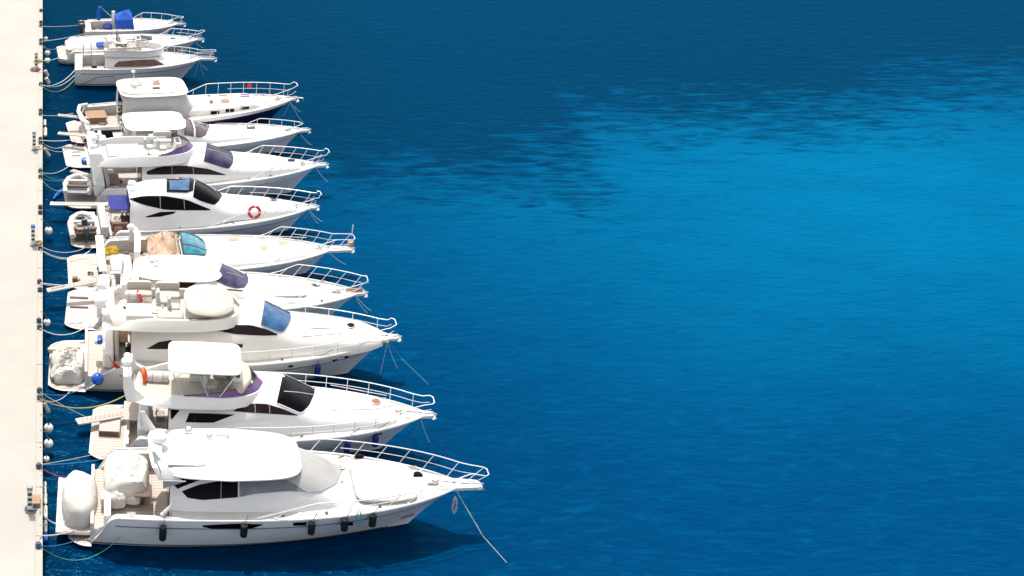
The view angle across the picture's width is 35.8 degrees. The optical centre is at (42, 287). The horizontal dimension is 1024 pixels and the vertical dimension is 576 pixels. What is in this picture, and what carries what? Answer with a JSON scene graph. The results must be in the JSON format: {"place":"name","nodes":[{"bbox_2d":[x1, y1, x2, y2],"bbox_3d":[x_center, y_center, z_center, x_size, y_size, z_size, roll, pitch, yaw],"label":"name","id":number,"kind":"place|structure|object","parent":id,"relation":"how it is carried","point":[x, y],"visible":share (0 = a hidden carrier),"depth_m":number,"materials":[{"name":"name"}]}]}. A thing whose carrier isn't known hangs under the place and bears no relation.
{"place":"outdoors","nodes":[
{"label":"outdoors","id":0,"kind":"place"},
{"bbox_2d":[0,0,38,575],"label":"quay","id":1,"kind":"structure","parent":0,"point":[19,48],"depth_m":71.85,"materials":[{"name":"concrete"}]},
{"bbox_2d":[25,485,35,512],"bbox_3d":[-0.461,8.097,55.781,0.407,1.170,0.340,0,29,0],"label":"service pedestal","id":2,"kind":"object","parent":1,"relation":"on","point":[30,499],"visible":1,"depth_m":55.71,"materials":[{"name":"white metal"}]},
{"bbox_2d":[30,224,36,246],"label":"service pedestal","id":3,"kind":"object","parent":1,"relation":"on","point":[33,235],"visible":1,"depth_m":74.83,"materials":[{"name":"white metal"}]},
{"bbox_2d":[31,131,37,150],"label":"service pedestal","id":4,"kind":"object","parent":1,"relation":"on","point":[34,140],"visible":1,"depth_m":85.38,"materials":[{"name":"white metal"}]},
{"bbox_2d":[32,494,39,507],"bbox_3d":[-0.281,8.290,56.373,0.380,0.250,0.580,0,29,0],"label":"wooden box","id":5,"kind":"object","parent":1,"relation":"on","point":[36,497],"visible":0.76,"depth_m":56.22,"materials":[{"name":"brown wood"}]},
{"bbox_2d":[34,52,39,68],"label":"service pedestal","id":6,"kind":"object","parent":1,"relation":"on","point":[36,60],"visible":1,"depth_m":96.81,"materials":[{"name":"white metal"}]},
{"bbox_2d":[34,240,42,245],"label":"hose coil","id":7,"kind":"object","parent":1,"relation":"on","point":[37,241],"visible":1,"depth_m":75.17,"materials":[{"name":"beige rubber"}]},
{"bbox_2d":[35,0,42,575],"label":"quay kerb","id":8,"kind":"structure","parent":1,"relation":"attached to","point":[39,490],"depth_m":66.44,"materials":[{"name":"concrete"}]},
{"bbox_2d":[35,541,41,548],"bbox_3d":[-0.159,9.566,54.056,0.273,0.210,0.240,3,30,5],"label":"mooring bollard","id":9,"kind":"object","parent":8,"relation":"on","point":[38,544],"visible":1,"depth_m":54.00,"materials":[{"name":"grey"}]},
{"bbox_2d":[42,538,79,546],"bbox_3d":[0.679,9.626,55.000,0.030,1.108,2.421,24,37,36],"label":"mooring line","id":10,"kind":"object","parent":9,"relation":"attached to","point":[60,544],"visible":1,"depth_m":55.09,"materials":[{"name":"blue fabric"}]},
{"bbox_2d":[41,537,119,560],"bbox_3d":[1.421,9.816,54.872,3.411,1.305,0.027,-12,32,-21],"label":"mooring line","id":11,"kind":"object","parent":9,"relation":"attached to","point":[82,559],"visible":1,"depth_m":55.21,"materials":[{"name":"green fabric"}]},
{"bbox_2d":[36,462,41,468],"bbox_3d":[-0.150,7.134,58.355,0.273,0.210,0.240,6,30,10],"label":"mooring bollard","id":12,"kind":"object","parent":8,"relation":"on","point":[38,464],"visible":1,"depth_m":58.30,"materials":[{"name":"grey metal"}]},
{"bbox_2d":[40,514,46,532],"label":"quay fender","id":13,"kind":"object","parent":8,"relation":"attached to","point":[45,523],"visible":0.98,"depth_m":55.97,"materials":[{"name":"grey rubber"}]},
{"bbox_2d":[40,486,46,504],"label":"quay fender","id":14,"kind":"object","parent":8,"relation":"attached to","point":[45,497],"visible":0.92,"depth_m":57.47,"materials":[{"name":"white rubber"}]},
{"bbox_2d":[40,475,46,492],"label":"quay fender","id":15,"kind":"object","parent":8,"relation":"attached to","point":[44,485],"visible":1,"depth_m":58.13,"materials":[{"name":"white rubber"}]},
{"bbox_2d":[40,525,47,541],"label":"quay fender","id":16,"kind":"object","parent":8,"relation":"hanging from","point":[45,538],"visible":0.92,"depth_m":55.35,"materials":[{"name":"blue plastic"}]},
{"bbox_2d":[40,447,49,461],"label":"ball fender","id":17,"kind":"object","parent":8,"relation":"hanging from","point":[46,458],"visible":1,"depth_m":59.73,"materials":[{"name":"white"}]},
{"bbox_2d":[43,501,47,519],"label":"quay fender","id":18,"kind":"object","parent":8,"relation":"attached to","point":[45,510],"visible":0.93,"depth_m":56.76,"materials":[{"name":"white plastic"}]},
{"bbox_2d":[40,311,50,325],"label":"ball fender","id":19,"kind":"object","parent":8,"relation":"hanging from","point":[47,321],"visible":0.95,"depth_m":69.26,"materials":[{"name":"white plastic"}]},
{"bbox_2d":[44,125,46,136],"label":"quay fender","id":20,"kind":"object","parent":8,"relation":"attached to","point":[45,131],"visible":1,"depth_m":89.18,"materials":[{"name":"white rubber"}]},
{"bbox_2d":[43,65,48,76],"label":"quay fender","id":21,"kind":"object","parent":8,"relation":"attached to","point":[45,71],"visible":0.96,"depth_m":97.93,"materials":[{"name":"white rubber"}]},
{"bbox_2d":[40,414,52,432],"bbox_3d":[0.199,5.749,61.851,0.533,0.888,0.400,21,35,32],"label":"ball fender","id":22,"kind":"object","parent":8,"relation":"hanging from","point":[48,427],"visible":1,"depth_m":61.78,"materials":[{"name":"white"}]},
{"bbox_2d":[41,219,51,234],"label":"ball fender","id":23,"kind":"object","parent":8,"relation":"hanging from","point":[48,230],"visible":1,"depth_m":77.77,"materials":[{"name":"white plastic"}]},
{"bbox_2d":[43,397,49,412],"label":"quay fender","id":24,"kind":"object","parent":8,"relation":"attached to","point":[46,407],"visible":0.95,"depth_m":63.09,"materials":[{"name":"white plastic"}]},
{"bbox_2d":[43,143,50,156],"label":"quay fender","id":25,"kind":"object","parent":8,"relation":"attached to","point":[46,151],"visible":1,"depth_m":86.64,"materials":[{"name":"white plastic"}]},
{"bbox_2d":[42,430,52,447],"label":"ball fender","id":26,"kind":"object","parent":8,"relation":"hanging from","point":[48,442],"visible":1,"depth_m":60.81,"materials":[{"name":"white plastic"}]},
{"bbox_2d":[45,74,50,84],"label":"quay fender","id":27,"kind":"object","parent":8,"relation":"hanging from","point":[47,80],"visible":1,"depth_m":96.74,"materials":[{"name":"white rubber"}]},
{"bbox_2d":[41,367,105,395],"bbox_3d":[1.350,4.284,63.844,3.460,0.798,0.030,-16,33,-26],"label":"mooring line","id":28,"kind":"object","parent":8,"relation":"attached to","point":[72,392],"visible":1,"depth_m":63.97,"materials":[{"name":"white fabric"}]},
{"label":"mooring bollard","id":29,"kind":"object","parent":8,"relation":"on","visible":0},
{"bbox_2d":[43,243,93,252],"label":"mooring line","id":30,"kind":"object","parent":29,"relation":"attached to","point":[65,252],"visible":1,"depth_m":76.12,"materials":[{"name":"white fabric"}]},
{"bbox_2d":[43,0,1023,575],"bbox_3d":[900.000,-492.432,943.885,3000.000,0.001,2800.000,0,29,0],"label":"water","id":31,"kind":"structure","parent":0,"point":[693,286],"depth_m":75.30,"materials":[{"name":"blue liquid"}]},
{"bbox_2d":[53,188,62,199],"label":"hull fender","id":32,"kind":"object","parent":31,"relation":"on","point":[58,193],"visible":0.6,"depth_m":82.67,"materials":[{"name":"blue plastic"}]},
{"bbox_2d":[57,28,204,63],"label":"motor boat","id":33,"kind":"object","parent":31,"relation":"on","point":[69,49],"visible":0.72,"depth_m":101.63,"materials":[{"name":"grey plastic"}]},
{"bbox_2d":[78,6,185,35],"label":"motor boat","id":34,"kind":"object","parent":31,"relation":"on","point":[124,22],"visible":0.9,"depth_m":104.85,"materials":[{"name":"grey plastic"}]},
{"bbox_2d":[41,25,77,26],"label":"mooring line","id":35,"kind":"object","parent":34,"relation":"attached to","point":[57,26],"visible":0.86,"depth_m":104.82,"materials":[{"name":"white fabric"}]},
{"bbox_2d":[75,29,216,85],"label":"fishing boat","id":36,"kind":"object","parent":31,"relation":"on","point":[116,60],"visible":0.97,"depth_m":97.13,"materials":[{"name":"grey plastic"}]},
{"bbox_2d":[41,79,74,91],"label":"mooring line","id":37,"kind":"object","parent":36,"relation":"attached to","point":[58,91],"visible":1,"depth_m":96.26,"materials":[{"name":"grey fabric"}]},
{"bbox_2d":[58,70,303,144],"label":"trawler yacht","id":38,"kind":"object","parent":31,"relation":"on","point":[133,94],"visible":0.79,"depth_m":89.04,"materials":[{"name":"white plastic"}]},
{"bbox_2d":[57,111,310,167],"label":"motor cruiser","id":39,"kind":"object","parent":31,"relation":"on","point":[242,137],"visible":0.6,"depth_m":86.75,"materials":[{"name":"grey plastic"}]},
{"bbox_2d":[50,177,321,248],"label":"motor cruiser","id":40,"kind":"object","parent":31,"relation":"on","point":[185,204],"visible":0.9,"depth_m":77.09,"materials":[{"name":"grey plastic"}]},
{"bbox_2d":[67,211,100,242],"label":"inflatable tender","id":41,"kind":"object","parent":40,"relation":"on","point":[92,231],"visible":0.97,"depth_m":77.92,"materials":[{"name":"white rubber"}]},
{"bbox_2d":[247,205,260,218],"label":"lifebuoy","id":42,"kind":"object","parent":40,"relation":"hanging from","point":[257,208],"visible":1,"depth_m":76.41,"materials":[{"name":"red plastic"}]},
{"bbox_2d":[62,118,329,208],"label":"motor yacht","id":43,"kind":"object","parent":31,"relation":"on","point":[116,164],"visible":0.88,"depth_m":81.24,"materials":[{"name":"grey plastic"}]},
{"bbox_2d":[63,173,92,194],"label":"inflatable tender","id":44,"kind":"object","parent":43,"relation":"on","point":[77,183],"visible":1,"depth_m":81.83,"materials":[{"name":"white rubber"}]},
{"bbox_2d":[81,157,86,164],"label":"bucket","id":45,"kind":"object","parent":43,"relation":"on","point":[84,161],"visible":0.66,"depth_m":83.65,"materials":[{"name":"blue plastic"}]},
{"bbox_2d":[46,255,367,329],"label":"motor cruiser","id":46,"kind":"object","parent":31,"relation":"on","point":[185,271],"visible":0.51,"depth_m":69.82,"materials":[{"name":"grey plastic"}]},
{"bbox_2d":[41,283,96,285],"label":"mooring line","id":47,"kind":"object","parent":46,"relation":"attached to","point":[66,285],"visible":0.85,"depth_m":71.56,"materials":[{"name":"white fabric"}]},
{"bbox_2d":[67,218,354,289],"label":"sport boat","id":48,"kind":"object","parent":31,"relation":"on","point":[263,253],"visible":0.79,"depth_m":74.02,"materials":[{"name":"grey plastic"}]},
{"bbox_2d":[40,249,89,257],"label":"mooring line","id":49,"kind":"object","parent":48,"relation":"attached to","point":[69,257],"visible":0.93,"depth_m":75.56,"materials":[{"name":"white fabric"}]},
{"bbox_2d":[48,256,401,391],"bbox_3d":[8.240,1.889,65.714,16.096,6.052,4.770,1,30,2],"label":"motor yacht","id":50,"kind":"object","parent":31,"relation":"on","point":[265,336],"visible":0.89,"depth_m":64.67,"materials":[{"name":"grey plastic"}]},
{"bbox_2d":[40,323,91,334],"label":"mooring line","id":51,"kind":"object","parent":50,"relation":"attached to","point":[66,334],"visible":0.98,"depth_m":69.00,"materials":[{"name":"white fabric"}]},
{"bbox_2d":[49,347,84,384],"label":"covered tender","id":52,"kind":"object","parent":50,"relation":"on","point":[67,366],"visible":0.98,"depth_m":65.67,"materials":[{"name":"fabric"}]},
{"bbox_2d":[91,362,103,384],"bbox_3d":[2.428,3.813,64.149,0.552,0.894,0.791,0,29,0],"label":"ball fender","id":53,"kind":"object","parent":50,"relation":"hanging from","point":[97,378],"visible":1,"depth_m":63.93,"materials":[{"name":"blue plastic"}]},
{"bbox_2d":[97,334,102,344],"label":"stowed fender","id":54,"kind":"object","parent":50,"relation":"on","point":[99,339],"visible":1,"depth_m":65.42,"materials":[{"name":"rubber"}]},
{"bbox_2d":[109,357,119,368],"bbox_3d":[3.202,3.378,64.172,0.600,0.830,0.068,3,30,4],"label":"pennant","id":55,"kind":"object","parent":50,"relation":"hanging from","point":[116,365],"visible":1,"depth_m":64.16,"materials":[{"name":"red fabric"}]},
{"bbox_2d":[125,291,140,300],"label":"liferaft canister","id":56,"kind":"object","parent":50,"relation":"on","point":[131,295],"visible":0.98,"depth_m":65.67,"materials":[{"name":"white plastic"}]},
{"bbox_2d":[136,290,142,302],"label":"lifebuoy","id":57,"kind":"object","parent":50,"relation":"on","point":[139,296],"visible":1,"depth_m":65.43,"materials":[{"name":"red plastic"}]},
{"bbox_2d":[314,349,332,377],"bbox_3d":[12.482,3.345,64.629,0.773,1.381,0.273,-12,32,-21],"label":"hull fender","id":58,"kind":"object","parent":50,"relation":"hanging from","point":[317,370],"visible":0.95,"depth_m":64.56,"materials":[{"name":"blue"}]},
{"bbox_2d":[389,342,428,384],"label":"mooring line","id":59,"kind":"object","parent":50,"relation":"attached to","point":[407,364],"visible":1,"depth_m":66.30,"materials":[{"name":"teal fabric"}]},
{"bbox_2d":[75,341,436,458],"bbox_3d":[8.925,4.934,60.984,15.134,5.352,4.562,2,30,4],"label":"motor yacht","id":60,"kind":"object","parent":31,"relation":"on","point":[214,385],"visible":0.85,"depth_m":59.94,"materials":[{"name":"grey plastic"}]},
{"bbox_2d":[46,449,115,463],"bbox_3d":[1.518,6.948,59.781,4.240,1.149,0.019,-22,36,-33],"label":"mooring line","id":61,"kind":"object","parent":60,"relation":"attached to","point":[80,457],"visible":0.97,"depth_m":59.96,"materials":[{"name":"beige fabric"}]},
{"bbox_2d":[141,367,146,382],"bbox_3d":[4.296,3.674,61.132,0.291,0.676,0.699,2,30,4],"label":"lifebuoy","id":62,"kind":"object","parent":60,"relation":"on","point":[144,373],"visible":1,"depth_m":60.89,"materials":[{"name":"orange plastic"}]},
{"bbox_2d":[147,371,168,382],"bbox_3d":[4.851,3.758,61.125,0.900,0.499,0.499,2,30,4],"label":"liferaft canister","id":63,"kind":"object","parent":60,"relation":"on","point":[158,377],"visible":1,"depth_m":60.92,"materials":[{"name":"white plastic"}]},
{"bbox_2d":[344,428,359,453],"bbox_3d":[12.661,6.246,59.538,0.608,1.151,0.260,-17,34,-28],"label":"hull fender","id":64,"kind":"object","parent":60,"relation":"hanging from","point":[347,444],"visible":0.79,"depth_m":59.47,"materials":[{"name":"blue"}]},
{"bbox_2d":[372,422,388,446],"bbox_3d":[13.928,6.023,59.811,0.687,1.151,0.254,-11,31,-18],"label":"hull fender","id":65,"kind":"object","parent":60,"relation":"hanging from","point":[375,438],"visible":0.94,"depth_m":59.74,"materials":[{"name":"blue"}]},
{"bbox_2d":[55,411,488,545],"bbox_3d":[8.847,7.400,56.359,16.581,5.554,4.770,1,30,2],"label":"motor yacht","id":66,"kind":"object","parent":31,"relation":"on","point":[212,486],"visible":0.93,"depth_m":55.37,"materials":[{"name":"grey plastic"}]},
{"bbox_2d":[39,509,65,523],"bbox_3d":[0.385,8.834,56.037,1.070,0.746,0.041,-1,30,-2],"label":"mooring line","id":67,"kind":"object","parent":66,"relation":"attached to","point":[51,521],"visible":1,"depth_m":56.16,"materials":[{"name":"white fabric"}]},
{"bbox_2d":[39,529,76,535],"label":"mooring line","id":68,"kind":"object","parent":66,"relation":"attached to","point":[58,534],"visible":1,"depth_m":55.30,"materials":[{"name":"white fabric"}]},
{"bbox_2d":[42,459,103,464],"bbox_3d":[1.935,6.966,59.344,4.547,0.765,0.034,-13,32,-21],"label":"mooring line","id":69,"kind":"object","parent":66,"relation":"attached to","point":[72,463],"visible":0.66,"depth_m":59.02,"materials":[{"name":"blue fabric"}]},
{"bbox_2d":[61,470,97,527],"bbox_3d":[1.464,8.080,57.003,1.454,1.204,2.906,1,30,2],"label":"covered tender","id":70,"kind":"object","parent":66,"relation":"on","point":[79,502],"visible":1,"depth_m":56.23,"materials":[{"name":"fabric"}]},
{"bbox_2d":[100,450,148,508],"bbox_3d":[3.241,7.417,57.260,1.948,1.186,2.761,1,30,2],"label":"covered lounge","id":71,"kind":"object","parent":66,"relation":"on","point":[126,475],"visible":0.98,"depth_m":56.60,"materials":[{"name":"fabric"}]},
{"bbox_2d":[159,515,166,541],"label":"hull fender","id":72,"kind":"object","parent":66,"relation":"hanging from","point":[162,531],"visible":1,"depth_m":54.63,"materials":[{"name":"black rubber"}]},
{"bbox_2d":[240,516,247,537],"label":"hull fender","id":73,"kind":"object","parent":66,"relation":"hanging from","point":[243,530],"visible":1,"depth_m":54.41,"materials":[{"name":"black rubber"}]},
{"bbox_2d":[307,512,317,535],"bbox_3d":[10.134,8.863,54.529,0.277,0.910,0.410,10,31,17],"label":"hull fender","id":74,"kind":"object","parent":66,"relation":"hanging from","point":[311,527],"visible":1,"depth_m":54.42,"materials":[{"name":"black rubber"}]},
{"bbox_2d":[341,509,351,531],"bbox_3d":[11.458,8.773,54.603,0.434,0.910,0.279,-8,30,-13],"label":"hull fender","id":75,"kind":"object","parent":66,"relation":"hanging from","point":[344,524],"visible":1,"depth_m":54.53,"materials":[{"name":"black rubber"}]},
{"bbox_2d":[355,510,361,525],"bbox_3d":[11.895,8.662,54.576,0.249,0.738,0.080,1,30,2],"label":"rope hank","id":76,"kind":"object","parent":66,"relation":"hanging from","point":[360,518],"visible":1,"depth_m":54.56,"materials":[{"name":"teal"}]},
{"bbox_2d":[368,504,380,527],"bbox_3d":[12.563,8.633,54.774,0.458,0.910,0.280,-7,30,-12],"label":"hull fender","id":77,"kind":"object","parent":66,"relation":"hanging from","point":[372,519],"visible":1,"depth_m":54.70,"materials":[{"name":"black rubber"}]},
{"bbox_2d":[452,497,456,513],"bbox_3d":[15.865,8.368,55.840,0.209,0.775,0.080,1,30,2],"label":"rope hank","id":78,"kind":"object","parent":66,"relation":"hanging from","point":[453,505],"visible":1,"depth_m":55.84,"materials":[{"name":"beige fabric"}]},
{"bbox_2d":[457,492,506,562],"bbox_3d":[16.972,9.321,55.436,0.047,2.099,3.307,-21,36,-32],"label":"mooring line","id":79,"kind":"object","parent":66,"relation":"attached to","point":[478,528],"visible":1,"depth_m":55.72,"materials":[{"name":"grey fabric"}]},
{"bbox_3d":[-0.130,4.693,62.670,0.273,0.210,0.240,7,30,13],"label":"mooring bollard","id":80,"kind":"object","parent":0,"visible":0},
{"bbox_2d":[39,395,124,408],"bbox_3d":[1.998,4.887,63.058,4.371,0.811,0.048,-6,30,-10],"label":"mooring line","id":81,"kind":"object","parent":80,"relation":"attached to","point":[82,407],"visible":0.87,"depth_m":63.16,"materials":[{"name":"yellow fabric"}]}
]}

